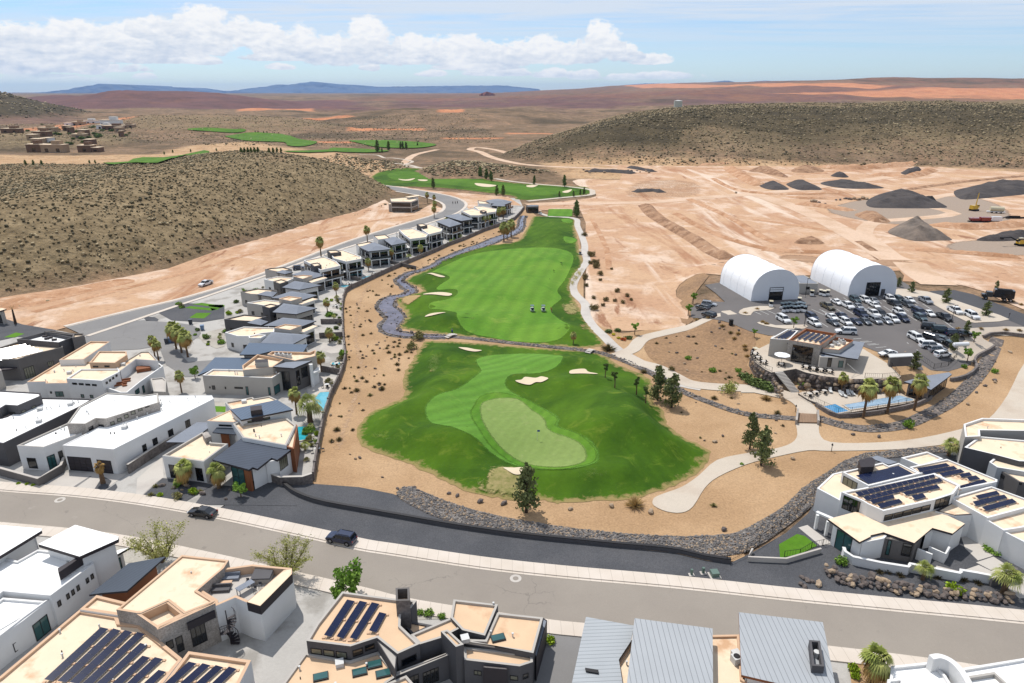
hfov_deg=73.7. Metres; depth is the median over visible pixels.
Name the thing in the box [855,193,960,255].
dirt road
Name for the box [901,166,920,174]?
gravel pile
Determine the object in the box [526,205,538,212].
cart tunnel building
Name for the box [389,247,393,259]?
palm tree
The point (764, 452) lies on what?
pine tree
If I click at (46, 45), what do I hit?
sky
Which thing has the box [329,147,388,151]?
fairway
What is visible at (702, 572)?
utility box
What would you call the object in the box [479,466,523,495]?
worn turf
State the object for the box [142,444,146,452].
side door
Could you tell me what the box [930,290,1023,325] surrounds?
road
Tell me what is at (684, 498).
cart path
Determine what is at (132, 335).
road
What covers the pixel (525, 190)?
fairway
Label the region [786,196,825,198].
earth bank
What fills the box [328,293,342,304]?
paving
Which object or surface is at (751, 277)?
hangar tent
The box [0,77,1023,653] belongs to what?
ground
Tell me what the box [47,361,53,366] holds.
window
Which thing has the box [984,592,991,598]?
boulder
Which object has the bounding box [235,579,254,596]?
bar table
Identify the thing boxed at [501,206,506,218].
palm tree
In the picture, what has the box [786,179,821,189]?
gravel pile
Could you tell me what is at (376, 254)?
row house
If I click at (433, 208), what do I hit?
palm tree
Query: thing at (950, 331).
car
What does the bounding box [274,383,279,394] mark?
window
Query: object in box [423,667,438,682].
window
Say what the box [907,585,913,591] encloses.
boulder
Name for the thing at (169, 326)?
palm tree
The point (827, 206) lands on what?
earth bank
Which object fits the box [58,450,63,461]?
window
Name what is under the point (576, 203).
cypress tree
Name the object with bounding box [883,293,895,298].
car
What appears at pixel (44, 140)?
distant house
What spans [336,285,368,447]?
dirt track
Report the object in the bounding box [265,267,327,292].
row house
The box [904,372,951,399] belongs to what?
pool pavilion
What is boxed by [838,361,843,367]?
window
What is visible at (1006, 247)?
dirt
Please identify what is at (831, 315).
car
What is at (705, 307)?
car
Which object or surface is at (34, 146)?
distant house
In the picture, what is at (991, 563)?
paving
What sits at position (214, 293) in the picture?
sidewalk
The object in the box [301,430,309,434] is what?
bush
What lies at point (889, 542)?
window
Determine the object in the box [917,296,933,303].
pickup truck
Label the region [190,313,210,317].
lawn
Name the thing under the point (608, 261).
earth bank
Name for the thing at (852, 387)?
rock retaining wall
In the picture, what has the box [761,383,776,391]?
bush
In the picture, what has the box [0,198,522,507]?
pavement
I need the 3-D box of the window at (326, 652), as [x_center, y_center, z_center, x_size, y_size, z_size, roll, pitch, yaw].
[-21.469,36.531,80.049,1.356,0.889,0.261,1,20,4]
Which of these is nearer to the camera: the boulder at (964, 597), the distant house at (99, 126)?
the boulder at (964, 597)
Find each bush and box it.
[171,491,181,500]
[173,480,182,487]
[187,487,196,493]
[217,339,225,343]
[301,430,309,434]
[302,426,315,432]
[304,434,315,441]
[324,377,333,382]
[325,311,334,316]
[338,349,347,355]
[406,341,418,349]
[411,330,424,340]
[417,608,424,614]
[422,608,434,616]
[437,612,445,619]
[547,634,555,644]
[582,273,588,279]
[587,251,595,256]
[589,303,598,310]
[592,262,599,267]
[737,371,755,378]
[742,377,764,385]
[750,380,771,389]
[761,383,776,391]
[834,554,848,566]
[847,661,860,673]
[850,671,861,679]
[902,419,914,428]
[944,581,967,595]
[981,543,993,552]
[989,548,1001,555]
[991,368,998,373]
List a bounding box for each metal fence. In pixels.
[727,490,814,559]
[784,538,829,556]
[798,390,914,412]
[865,363,899,377]
[922,355,956,368]
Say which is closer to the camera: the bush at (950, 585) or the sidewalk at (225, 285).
the bush at (950, 585)
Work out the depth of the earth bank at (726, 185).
470.26 m
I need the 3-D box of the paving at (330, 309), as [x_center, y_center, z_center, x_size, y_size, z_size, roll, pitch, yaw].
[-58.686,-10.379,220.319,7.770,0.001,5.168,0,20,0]
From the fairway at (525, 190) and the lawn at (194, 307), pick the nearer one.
the lawn at (194, 307)
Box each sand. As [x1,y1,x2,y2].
[314,209,1023,560]
[425,292,451,295]
[459,347,480,350]
[475,183,495,186]
[503,467,522,474]
[515,376,547,384]
[569,369,597,373]
[644,319,756,384]
[676,273,708,323]
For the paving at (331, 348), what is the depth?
187.44 m
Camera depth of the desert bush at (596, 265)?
271.45 m
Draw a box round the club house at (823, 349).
[768,328,864,374]
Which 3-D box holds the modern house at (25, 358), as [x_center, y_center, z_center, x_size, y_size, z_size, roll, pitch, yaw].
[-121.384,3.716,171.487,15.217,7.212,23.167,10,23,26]
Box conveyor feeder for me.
[968,217,983,221]
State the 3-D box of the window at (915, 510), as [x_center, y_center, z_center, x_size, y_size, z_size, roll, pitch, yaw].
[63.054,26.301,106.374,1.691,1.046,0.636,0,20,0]
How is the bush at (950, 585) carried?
on the gravel at (375, 527)
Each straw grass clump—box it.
[600,344,616,350]
[623,495,645,510]
[759,394,771,400]
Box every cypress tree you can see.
[375,140,379,151]
[478,166,482,175]
[484,168,488,178]
[489,170,492,179]
[495,185,498,195]
[501,185,505,194]
[561,175,566,186]
[573,200,580,214]
[575,204,579,216]
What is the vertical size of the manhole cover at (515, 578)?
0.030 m
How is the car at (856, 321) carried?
on the car park
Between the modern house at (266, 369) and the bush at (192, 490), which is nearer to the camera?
the bush at (192, 490)
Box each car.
[187,505,217,518]
[292,265,303,269]
[325,529,357,546]
[695,303,710,310]
[701,299,716,306]
[701,310,716,317]
[775,313,791,323]
[805,311,818,319]
[807,317,821,326]
[825,313,837,319]
[825,318,840,325]
[830,299,840,304]
[834,326,856,334]
[835,312,848,317]
[838,316,852,325]
[848,294,861,302]
[849,317,862,324]
[852,303,864,308]
[853,308,868,317]
[858,317,872,324]
[859,295,871,302]
[868,302,880,307]
[868,315,882,323]
[869,297,879,303]
[875,308,885,316]
[878,349,898,356]
[880,317,892,323]
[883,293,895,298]
[885,313,900,322]
[892,307,906,314]
[894,294,904,302]
[896,313,909,321]
[901,299,914,307]
[903,296,915,302]
[906,330,925,342]
[911,306,927,315]
[913,312,927,320]
[918,339,942,348]
[920,321,935,329]
[922,331,944,342]
[925,310,936,316]
[926,344,947,352]
[930,324,947,332]
[933,349,951,358]
[937,333,952,343]
[943,328,962,335]
[964,309,980,319]
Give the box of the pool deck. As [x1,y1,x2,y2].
[799,391,913,412]
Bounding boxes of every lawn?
[6,333,22,336]
[186,306,217,310]
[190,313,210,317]
[194,303,223,307]
[208,305,222,309]
[215,406,225,411]
[779,534,816,556]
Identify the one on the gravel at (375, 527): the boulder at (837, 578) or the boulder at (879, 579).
the boulder at (837, 578)
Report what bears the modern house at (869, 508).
on the gravel at (375, 527)
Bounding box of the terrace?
[749,336,900,390]
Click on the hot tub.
(265, 576)
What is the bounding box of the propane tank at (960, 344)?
[952,342,969,347]
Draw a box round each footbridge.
[444,333,457,337]
[585,348,594,353]
[795,408,819,424]
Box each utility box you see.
[688,569,694,576]
[699,567,706,574]
[707,569,721,578]
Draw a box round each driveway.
[47,472,125,488]
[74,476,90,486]
[136,457,163,494]
[160,346,211,376]
[534,634,581,682]
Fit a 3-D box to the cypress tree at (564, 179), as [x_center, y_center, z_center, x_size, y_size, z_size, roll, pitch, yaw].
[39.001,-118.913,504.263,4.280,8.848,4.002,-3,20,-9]
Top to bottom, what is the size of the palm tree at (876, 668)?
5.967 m
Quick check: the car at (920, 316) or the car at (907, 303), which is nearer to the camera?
the car at (920, 316)
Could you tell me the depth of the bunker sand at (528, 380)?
162.88 m
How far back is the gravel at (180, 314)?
216.05 m
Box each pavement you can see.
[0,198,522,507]
[0,536,850,682]
[739,306,773,314]
[757,322,807,328]
[896,289,1007,322]
[948,326,1023,360]
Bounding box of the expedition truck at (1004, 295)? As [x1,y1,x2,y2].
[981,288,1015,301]
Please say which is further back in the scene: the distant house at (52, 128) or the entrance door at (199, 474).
the distant house at (52, 128)
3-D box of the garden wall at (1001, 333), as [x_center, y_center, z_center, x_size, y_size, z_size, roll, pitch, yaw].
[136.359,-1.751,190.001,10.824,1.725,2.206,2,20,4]
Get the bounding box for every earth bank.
[588,168,634,173]
[590,219,611,268]
[627,166,656,171]
[631,188,666,192]
[638,203,733,259]
[672,213,784,252]
[686,198,781,242]
[699,162,730,165]
[710,178,841,194]
[723,166,764,185]
[754,219,832,231]
[761,248,828,253]
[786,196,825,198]
[794,201,855,211]
[818,161,916,169]
[855,241,877,250]
[871,168,937,177]
[906,175,1023,189]
[915,247,1020,258]
[929,220,1023,229]
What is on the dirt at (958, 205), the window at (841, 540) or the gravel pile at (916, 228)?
the gravel pile at (916, 228)
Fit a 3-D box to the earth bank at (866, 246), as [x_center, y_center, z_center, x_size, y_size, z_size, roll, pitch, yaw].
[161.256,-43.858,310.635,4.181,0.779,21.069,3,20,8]
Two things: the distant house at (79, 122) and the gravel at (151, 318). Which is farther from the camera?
the distant house at (79, 122)
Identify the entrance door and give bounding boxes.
[46,454,56,469]
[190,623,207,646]
[195,468,203,480]
[827,358,831,366]
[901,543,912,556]
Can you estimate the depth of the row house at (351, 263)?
257.50 m
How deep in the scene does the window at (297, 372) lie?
159.72 m
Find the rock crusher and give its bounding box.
[979,216,1008,221]
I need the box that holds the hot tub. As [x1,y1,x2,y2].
[250,568,273,584]
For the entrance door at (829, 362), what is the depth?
163.27 m
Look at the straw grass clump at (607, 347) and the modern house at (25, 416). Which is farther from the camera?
the straw grass clump at (607, 347)
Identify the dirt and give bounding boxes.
[0,279,134,310]
[397,186,521,208]
[539,165,1023,330]
[780,255,911,265]
[829,197,1008,223]
[947,240,1023,254]
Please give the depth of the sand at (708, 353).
184.11 m
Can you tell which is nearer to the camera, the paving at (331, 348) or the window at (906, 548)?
the window at (906, 548)
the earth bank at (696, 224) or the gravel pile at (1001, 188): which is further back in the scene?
the gravel pile at (1001, 188)
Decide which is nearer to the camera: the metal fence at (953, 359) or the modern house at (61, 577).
the modern house at (61, 577)
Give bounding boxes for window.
[23,365,35,378]
[26,458,37,468]
[32,614,51,641]
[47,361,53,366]
[55,391,63,396]
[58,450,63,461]
[152,437,157,445]
[166,639,173,648]
[168,428,173,436]
[175,635,184,652]
[185,419,190,428]
[231,467,245,488]
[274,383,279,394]
[279,455,287,470]
[281,371,290,389]
[296,370,300,385]
[301,366,307,377]
[310,648,321,654]
[323,649,334,656]
[336,651,346,658]
[352,647,362,656]
[364,643,374,651]
[401,654,416,666]
[409,673,418,682]
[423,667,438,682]
[474,670,481,675]
[510,675,517,680]
[523,673,528,679]
[791,344,812,364]
[834,529,852,552]
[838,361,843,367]
[841,495,860,512]
[842,476,857,489]
[883,513,893,520]
[885,540,891,554]
[893,511,902,518]
[902,509,912,516]
[912,506,921,513]
[921,504,930,511]
[933,495,950,509]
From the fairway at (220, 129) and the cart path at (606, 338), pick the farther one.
the fairway at (220, 129)
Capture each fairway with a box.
[103,150,208,163]
[188,127,245,131]
[226,132,316,145]
[287,149,351,151]
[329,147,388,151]
[349,140,436,147]
[387,171,575,195]
[425,353,598,469]
[428,247,573,341]
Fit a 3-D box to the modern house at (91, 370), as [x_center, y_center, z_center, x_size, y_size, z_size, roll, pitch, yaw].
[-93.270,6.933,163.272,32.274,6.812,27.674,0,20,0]
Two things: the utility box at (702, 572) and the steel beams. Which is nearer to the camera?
the utility box at (702, 572)
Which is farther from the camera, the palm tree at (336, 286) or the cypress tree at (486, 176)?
the cypress tree at (486, 176)
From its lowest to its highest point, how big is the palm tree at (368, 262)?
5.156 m
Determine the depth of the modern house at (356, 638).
80.58 m
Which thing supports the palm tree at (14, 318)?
on the pavement at (199, 350)
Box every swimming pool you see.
[298,425,308,440]
[315,391,328,410]
[823,403,849,412]
[842,395,914,409]
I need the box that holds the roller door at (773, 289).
[770,287,783,291]
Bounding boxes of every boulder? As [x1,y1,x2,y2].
[816,579,821,587]
[827,568,835,573]
[835,575,840,582]
[837,572,846,576]
[852,573,859,579]
[860,579,868,585]
[868,571,876,577]
[875,576,883,582]
[881,577,891,583]
[891,583,898,588]
[898,580,908,586]
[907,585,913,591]
[916,587,922,592]
[923,582,932,588]
[923,591,931,597]
[932,592,940,598]
[939,593,946,598]
[953,590,959,596]
[962,594,967,600]
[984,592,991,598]
[988,597,996,603]
[1004,590,1015,594]
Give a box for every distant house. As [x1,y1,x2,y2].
[0,126,23,133]
[24,140,46,151]
[25,134,39,139]
[30,138,46,142]
[32,129,52,136]
[37,125,58,131]
[40,140,69,152]
[42,137,54,141]
[62,125,72,130]
[66,127,74,132]
[71,132,87,137]
[73,120,85,125]
[76,142,96,151]
[78,129,89,134]
[83,118,98,123]
[83,139,96,143]
[90,147,104,151]
[96,123,110,128]
[99,117,122,123]
[101,123,125,129]
[114,127,124,131]
[118,130,124,136]
[121,122,135,127]
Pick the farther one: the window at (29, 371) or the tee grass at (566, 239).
the tee grass at (566, 239)
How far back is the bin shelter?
165.02 m
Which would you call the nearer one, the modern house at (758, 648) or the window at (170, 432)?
the modern house at (758, 648)
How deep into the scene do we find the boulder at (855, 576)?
97.16 m
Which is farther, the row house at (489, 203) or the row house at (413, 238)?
the row house at (489, 203)
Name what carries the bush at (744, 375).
on the sand at (745, 496)
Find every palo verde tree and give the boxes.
[121,517,188,562]
[249,532,314,574]
[718,379,738,393]
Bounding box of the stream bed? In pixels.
[374,216,527,339]
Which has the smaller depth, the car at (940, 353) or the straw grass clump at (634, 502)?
the straw grass clump at (634, 502)
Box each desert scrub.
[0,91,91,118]
[0,113,556,176]
[0,150,391,289]
[504,100,1023,166]
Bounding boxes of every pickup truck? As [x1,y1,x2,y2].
[198,280,213,286]
[819,301,835,309]
[839,301,854,308]
[864,308,881,316]
[886,299,902,307]
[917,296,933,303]
[935,312,953,321]
[946,306,963,314]
[951,329,972,336]
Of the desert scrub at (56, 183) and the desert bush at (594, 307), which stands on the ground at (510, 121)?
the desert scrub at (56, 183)
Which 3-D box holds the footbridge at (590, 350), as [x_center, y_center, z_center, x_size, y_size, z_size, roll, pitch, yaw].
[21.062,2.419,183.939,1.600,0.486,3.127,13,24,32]
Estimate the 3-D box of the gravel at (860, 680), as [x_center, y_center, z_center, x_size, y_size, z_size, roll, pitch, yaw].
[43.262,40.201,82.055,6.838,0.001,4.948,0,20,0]
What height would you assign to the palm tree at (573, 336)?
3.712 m
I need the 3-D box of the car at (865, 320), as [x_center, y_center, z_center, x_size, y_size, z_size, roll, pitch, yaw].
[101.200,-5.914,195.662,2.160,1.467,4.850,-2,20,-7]
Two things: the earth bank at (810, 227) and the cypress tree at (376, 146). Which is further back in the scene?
the cypress tree at (376, 146)
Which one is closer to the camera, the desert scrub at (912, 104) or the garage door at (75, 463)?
the garage door at (75, 463)
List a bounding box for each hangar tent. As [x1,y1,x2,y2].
[720,254,798,300]
[810,249,896,295]
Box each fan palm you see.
[296,392,325,422]
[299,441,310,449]
[913,559,935,580]
[941,436,958,456]
[988,562,1023,594]
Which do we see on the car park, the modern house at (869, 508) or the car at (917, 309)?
the car at (917, 309)
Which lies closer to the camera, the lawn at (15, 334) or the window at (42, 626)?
the window at (42, 626)
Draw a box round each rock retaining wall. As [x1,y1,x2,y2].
[748,356,783,399]
[797,374,901,393]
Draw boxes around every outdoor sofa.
[211,583,230,593]
[221,571,240,580]
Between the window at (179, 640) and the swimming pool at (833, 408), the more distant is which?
the swimming pool at (833, 408)
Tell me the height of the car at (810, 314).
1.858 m
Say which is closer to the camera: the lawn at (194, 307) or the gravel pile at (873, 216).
the lawn at (194, 307)
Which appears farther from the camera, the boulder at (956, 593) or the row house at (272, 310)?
the row house at (272, 310)
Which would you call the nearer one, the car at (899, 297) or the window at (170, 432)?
the window at (170, 432)
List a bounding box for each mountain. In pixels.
[38,84,257,92]
[234,82,539,92]
[631,81,755,84]
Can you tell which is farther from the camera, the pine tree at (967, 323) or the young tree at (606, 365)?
the pine tree at (967, 323)
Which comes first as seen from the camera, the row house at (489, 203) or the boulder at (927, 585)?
the boulder at (927, 585)
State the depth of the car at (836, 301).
212.92 m
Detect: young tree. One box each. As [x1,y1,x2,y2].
[603,363,608,377]
[611,371,617,387]
[634,377,639,394]
[643,386,648,402]
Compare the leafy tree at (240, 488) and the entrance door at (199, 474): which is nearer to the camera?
the leafy tree at (240, 488)
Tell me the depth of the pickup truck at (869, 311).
201.22 m
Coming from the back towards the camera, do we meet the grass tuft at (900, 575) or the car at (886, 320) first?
the car at (886, 320)
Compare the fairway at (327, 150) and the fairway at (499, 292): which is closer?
the fairway at (499, 292)
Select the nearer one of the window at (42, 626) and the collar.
the window at (42, 626)
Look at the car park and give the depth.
196.50 m
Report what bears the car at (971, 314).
on the car park
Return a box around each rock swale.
[397,446,954,555]
[438,334,795,419]
[820,336,1003,431]
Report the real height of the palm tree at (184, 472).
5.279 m
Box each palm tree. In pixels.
[11,305,16,323]
[93,460,105,483]
[147,335,157,355]
[151,339,161,360]
[164,320,179,349]
[170,325,184,352]
[173,457,192,484]
[174,370,184,392]
[177,330,192,356]
[206,462,226,488]
[288,386,300,414]
[315,236,323,256]
[316,351,326,371]
[323,297,329,311]
[325,327,332,342]
[333,282,338,294]
[363,225,370,241]
[365,258,370,270]
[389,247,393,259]
[417,244,422,253]
[431,205,436,217]
[497,207,501,219]
[499,222,508,240]
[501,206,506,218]
[508,219,515,236]
[570,331,576,343]
[838,372,848,390]
[857,378,878,418]
[858,641,894,682]
[882,375,903,413]
[910,374,930,410]
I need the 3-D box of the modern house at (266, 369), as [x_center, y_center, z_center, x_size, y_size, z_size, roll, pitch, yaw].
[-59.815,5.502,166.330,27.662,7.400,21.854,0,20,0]
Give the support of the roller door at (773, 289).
in the hangar tent at (751, 277)
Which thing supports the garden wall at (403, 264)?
on the pavement at (199, 350)
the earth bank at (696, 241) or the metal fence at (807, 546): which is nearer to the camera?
the metal fence at (807, 546)
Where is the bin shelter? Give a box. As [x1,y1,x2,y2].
[887,353,913,366]
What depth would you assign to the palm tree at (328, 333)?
189.20 m
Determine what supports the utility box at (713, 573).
on the gravel at (375, 527)
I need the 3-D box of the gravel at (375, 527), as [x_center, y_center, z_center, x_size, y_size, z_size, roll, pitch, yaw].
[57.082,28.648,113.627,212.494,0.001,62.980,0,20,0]
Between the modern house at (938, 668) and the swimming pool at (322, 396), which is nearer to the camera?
the modern house at (938, 668)
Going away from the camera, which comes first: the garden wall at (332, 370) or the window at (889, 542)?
the window at (889, 542)
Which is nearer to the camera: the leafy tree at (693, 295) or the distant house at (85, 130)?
the leafy tree at (693, 295)
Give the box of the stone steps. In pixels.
[775,371,799,392]
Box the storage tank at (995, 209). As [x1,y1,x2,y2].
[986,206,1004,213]
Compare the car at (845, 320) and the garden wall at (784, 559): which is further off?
the car at (845, 320)
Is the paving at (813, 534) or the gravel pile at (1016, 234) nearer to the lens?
the paving at (813, 534)
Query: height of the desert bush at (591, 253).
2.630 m
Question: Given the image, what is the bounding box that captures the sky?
[0,0,1023,91]
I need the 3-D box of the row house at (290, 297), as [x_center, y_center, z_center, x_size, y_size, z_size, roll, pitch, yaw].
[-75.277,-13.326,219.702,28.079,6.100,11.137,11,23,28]
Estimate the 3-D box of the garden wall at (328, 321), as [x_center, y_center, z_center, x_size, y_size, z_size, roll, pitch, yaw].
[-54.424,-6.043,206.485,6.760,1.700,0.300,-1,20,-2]
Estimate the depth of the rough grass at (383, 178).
505.94 m
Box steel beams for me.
[1006,216,1023,218]
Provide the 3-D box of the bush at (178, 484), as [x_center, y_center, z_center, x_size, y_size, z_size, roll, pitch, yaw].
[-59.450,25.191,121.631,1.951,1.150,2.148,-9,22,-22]
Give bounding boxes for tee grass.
[548,209,571,216]
[561,219,572,222]
[563,236,576,242]
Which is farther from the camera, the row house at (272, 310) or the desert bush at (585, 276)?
the desert bush at (585, 276)
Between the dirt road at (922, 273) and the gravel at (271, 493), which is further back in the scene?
the dirt road at (922, 273)
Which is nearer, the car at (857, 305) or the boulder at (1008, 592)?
the boulder at (1008, 592)
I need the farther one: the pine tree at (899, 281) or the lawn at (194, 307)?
the pine tree at (899, 281)
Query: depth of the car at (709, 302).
212.21 m
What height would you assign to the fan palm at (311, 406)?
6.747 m
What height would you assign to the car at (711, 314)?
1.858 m
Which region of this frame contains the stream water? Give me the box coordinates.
[379,216,524,336]
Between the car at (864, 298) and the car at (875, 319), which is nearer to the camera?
the car at (875, 319)
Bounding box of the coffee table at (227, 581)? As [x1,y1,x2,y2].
[220,580,231,583]
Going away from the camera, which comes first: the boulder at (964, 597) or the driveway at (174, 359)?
the boulder at (964, 597)
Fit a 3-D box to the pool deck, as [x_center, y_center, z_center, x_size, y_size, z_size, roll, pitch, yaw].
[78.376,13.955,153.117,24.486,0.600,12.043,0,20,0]
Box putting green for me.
[480,398,586,466]
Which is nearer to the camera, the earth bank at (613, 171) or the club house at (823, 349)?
the club house at (823, 349)
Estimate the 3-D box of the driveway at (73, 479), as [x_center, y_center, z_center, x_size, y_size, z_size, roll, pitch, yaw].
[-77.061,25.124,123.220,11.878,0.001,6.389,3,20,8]
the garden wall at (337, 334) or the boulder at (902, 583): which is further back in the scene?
the garden wall at (337, 334)
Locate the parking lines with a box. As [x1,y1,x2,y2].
[756,298,952,347]
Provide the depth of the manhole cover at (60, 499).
117.50 m
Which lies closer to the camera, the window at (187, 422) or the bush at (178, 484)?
the bush at (178, 484)
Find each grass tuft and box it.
[896,572,906,577]
[973,579,984,586]
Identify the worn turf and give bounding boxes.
[400,295,419,303]
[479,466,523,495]
[563,303,576,313]
[567,270,580,286]
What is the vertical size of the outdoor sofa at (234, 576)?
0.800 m
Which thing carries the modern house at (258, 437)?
on the pavement at (199, 350)
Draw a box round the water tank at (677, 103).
[674,100,681,106]
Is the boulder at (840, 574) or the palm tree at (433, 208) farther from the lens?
the palm tree at (433, 208)
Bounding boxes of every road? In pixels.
[0,492,1023,664]
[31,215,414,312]
[67,186,464,334]
[85,320,200,349]
[401,149,435,163]
[467,147,618,168]
[526,168,956,205]
[662,166,909,174]
[725,186,955,284]
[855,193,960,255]
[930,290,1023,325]
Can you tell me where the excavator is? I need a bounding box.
[1000,237,1023,245]
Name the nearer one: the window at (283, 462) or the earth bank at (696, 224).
the window at (283, 462)
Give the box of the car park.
[690,279,1023,370]
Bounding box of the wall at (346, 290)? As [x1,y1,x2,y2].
[312,206,524,480]
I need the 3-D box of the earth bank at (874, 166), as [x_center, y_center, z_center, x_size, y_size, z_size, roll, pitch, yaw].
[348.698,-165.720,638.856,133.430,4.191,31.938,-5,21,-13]
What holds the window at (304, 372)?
in the modern house at (266, 369)
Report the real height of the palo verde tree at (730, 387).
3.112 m
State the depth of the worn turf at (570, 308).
219.92 m
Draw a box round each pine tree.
[511,462,542,512]
[647,365,666,400]
[659,373,682,407]
[742,412,760,450]
[750,425,776,466]
[897,277,902,286]
[907,281,914,291]
[909,351,922,369]
[940,288,952,302]
[949,333,959,350]
[963,320,971,331]
[981,300,992,315]
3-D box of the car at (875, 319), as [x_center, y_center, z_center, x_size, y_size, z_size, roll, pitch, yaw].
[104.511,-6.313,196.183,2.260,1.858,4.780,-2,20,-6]
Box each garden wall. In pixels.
[0,456,66,485]
[126,431,180,473]
[270,473,312,485]
[319,332,344,337]
[320,319,341,323]
[321,366,339,373]
[350,275,360,280]
[390,260,415,269]
[747,548,821,562]
[841,547,990,583]
[915,548,932,563]
[928,546,949,563]
[949,345,995,381]
[983,331,1023,338]
[989,567,1017,586]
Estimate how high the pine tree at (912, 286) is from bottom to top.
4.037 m
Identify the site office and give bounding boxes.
[796,275,818,293]
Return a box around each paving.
[306,376,335,400]
[319,343,341,353]
[320,307,340,311]
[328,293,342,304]
[798,525,830,544]
[961,537,993,559]
[966,565,1023,597]
[976,557,1002,569]
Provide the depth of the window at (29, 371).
167.18 m
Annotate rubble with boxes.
[374,215,526,338]
[396,446,955,555]
[471,337,994,431]
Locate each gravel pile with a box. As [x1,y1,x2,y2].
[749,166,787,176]
[760,181,788,189]
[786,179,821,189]
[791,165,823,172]
[794,236,823,243]
[821,179,883,188]
[831,171,848,177]
[855,210,889,222]
[866,188,946,207]
[888,216,951,240]
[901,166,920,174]
[954,179,1023,199]
[977,229,1023,240]
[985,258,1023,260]
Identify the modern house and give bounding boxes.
[0,308,6,323]
[0,330,85,389]
[0,390,90,466]
[0,525,129,669]
[0,555,295,682]
[17,393,216,473]
[27,341,168,399]
[162,396,299,490]
[198,343,319,396]
[283,587,546,682]
[388,195,418,211]
[572,612,834,682]
[813,452,1023,568]
[887,653,1023,682]
[956,418,1023,497]
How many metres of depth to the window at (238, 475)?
120.01 m
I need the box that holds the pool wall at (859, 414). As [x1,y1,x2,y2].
[815,395,932,417]
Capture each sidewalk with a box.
[0,481,1023,623]
[0,522,977,667]
[64,191,445,326]
[85,185,467,335]
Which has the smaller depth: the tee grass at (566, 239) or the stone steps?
the stone steps
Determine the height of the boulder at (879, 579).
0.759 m
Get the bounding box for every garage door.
[67,456,93,471]
[96,459,113,473]
[168,464,181,477]
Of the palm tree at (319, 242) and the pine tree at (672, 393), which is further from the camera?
the palm tree at (319, 242)
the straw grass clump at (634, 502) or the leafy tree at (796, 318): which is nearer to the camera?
the straw grass clump at (634, 502)
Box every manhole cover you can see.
[54,497,65,502]
[510,574,520,581]
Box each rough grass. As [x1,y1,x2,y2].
[357,340,710,503]
[371,168,589,199]
[397,216,603,347]
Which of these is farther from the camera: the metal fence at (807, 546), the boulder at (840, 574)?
the metal fence at (807, 546)
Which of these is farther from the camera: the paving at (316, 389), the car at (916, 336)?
the car at (916, 336)
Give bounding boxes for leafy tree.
[188,365,198,377]
[232,481,247,496]
[329,583,346,599]
[333,557,362,592]
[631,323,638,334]
[685,304,693,313]
[691,292,697,301]
[790,316,799,327]
[964,348,973,361]
[972,331,981,341]
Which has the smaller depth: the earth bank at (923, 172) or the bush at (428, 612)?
the bush at (428, 612)
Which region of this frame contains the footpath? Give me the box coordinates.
[741,389,797,398]
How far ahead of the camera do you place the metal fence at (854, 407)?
150.19 m
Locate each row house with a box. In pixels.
[224,314,317,344]
[225,327,310,351]
[241,288,317,313]
[246,300,316,324]
[264,276,321,299]
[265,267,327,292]
[300,256,343,287]
[324,250,363,279]
[356,242,391,267]
[373,234,407,260]
[396,228,427,254]
[417,223,443,248]
[435,218,462,239]
[444,214,473,233]
[461,208,487,228]
[474,206,497,225]
[478,199,512,214]
[491,203,504,216]
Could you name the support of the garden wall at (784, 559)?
on the gravel at (375, 527)
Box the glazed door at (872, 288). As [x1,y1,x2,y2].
[865,282,880,295]
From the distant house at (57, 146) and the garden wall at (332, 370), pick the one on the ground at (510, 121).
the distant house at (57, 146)
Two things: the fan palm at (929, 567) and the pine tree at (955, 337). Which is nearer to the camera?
the fan palm at (929, 567)
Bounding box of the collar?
[471,392,596,468]
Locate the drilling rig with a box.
[969,193,979,210]
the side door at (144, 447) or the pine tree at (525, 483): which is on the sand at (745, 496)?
the pine tree at (525, 483)
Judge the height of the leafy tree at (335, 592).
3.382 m
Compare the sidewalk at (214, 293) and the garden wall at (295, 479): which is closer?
the garden wall at (295, 479)
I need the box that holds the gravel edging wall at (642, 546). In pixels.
[282,482,730,563]
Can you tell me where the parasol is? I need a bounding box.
[775,352,789,361]
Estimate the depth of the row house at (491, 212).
359.32 m
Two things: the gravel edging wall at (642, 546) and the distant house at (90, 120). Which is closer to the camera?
the gravel edging wall at (642, 546)
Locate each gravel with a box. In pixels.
[0,319,55,339]
[95,477,110,489]
[107,484,116,490]
[115,546,166,562]
[144,317,157,320]
[144,478,211,500]
[160,303,223,321]
[196,481,296,505]
[199,328,223,347]
[214,402,225,412]
[222,452,1023,609]
[417,614,445,619]
[848,664,867,682]
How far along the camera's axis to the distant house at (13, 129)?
973.06 m
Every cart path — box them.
[359,154,416,167]
[395,163,595,200]
[538,213,700,389]
[611,351,816,415]
[614,310,735,353]
[652,364,1023,512]
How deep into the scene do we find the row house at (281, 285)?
229.65 m

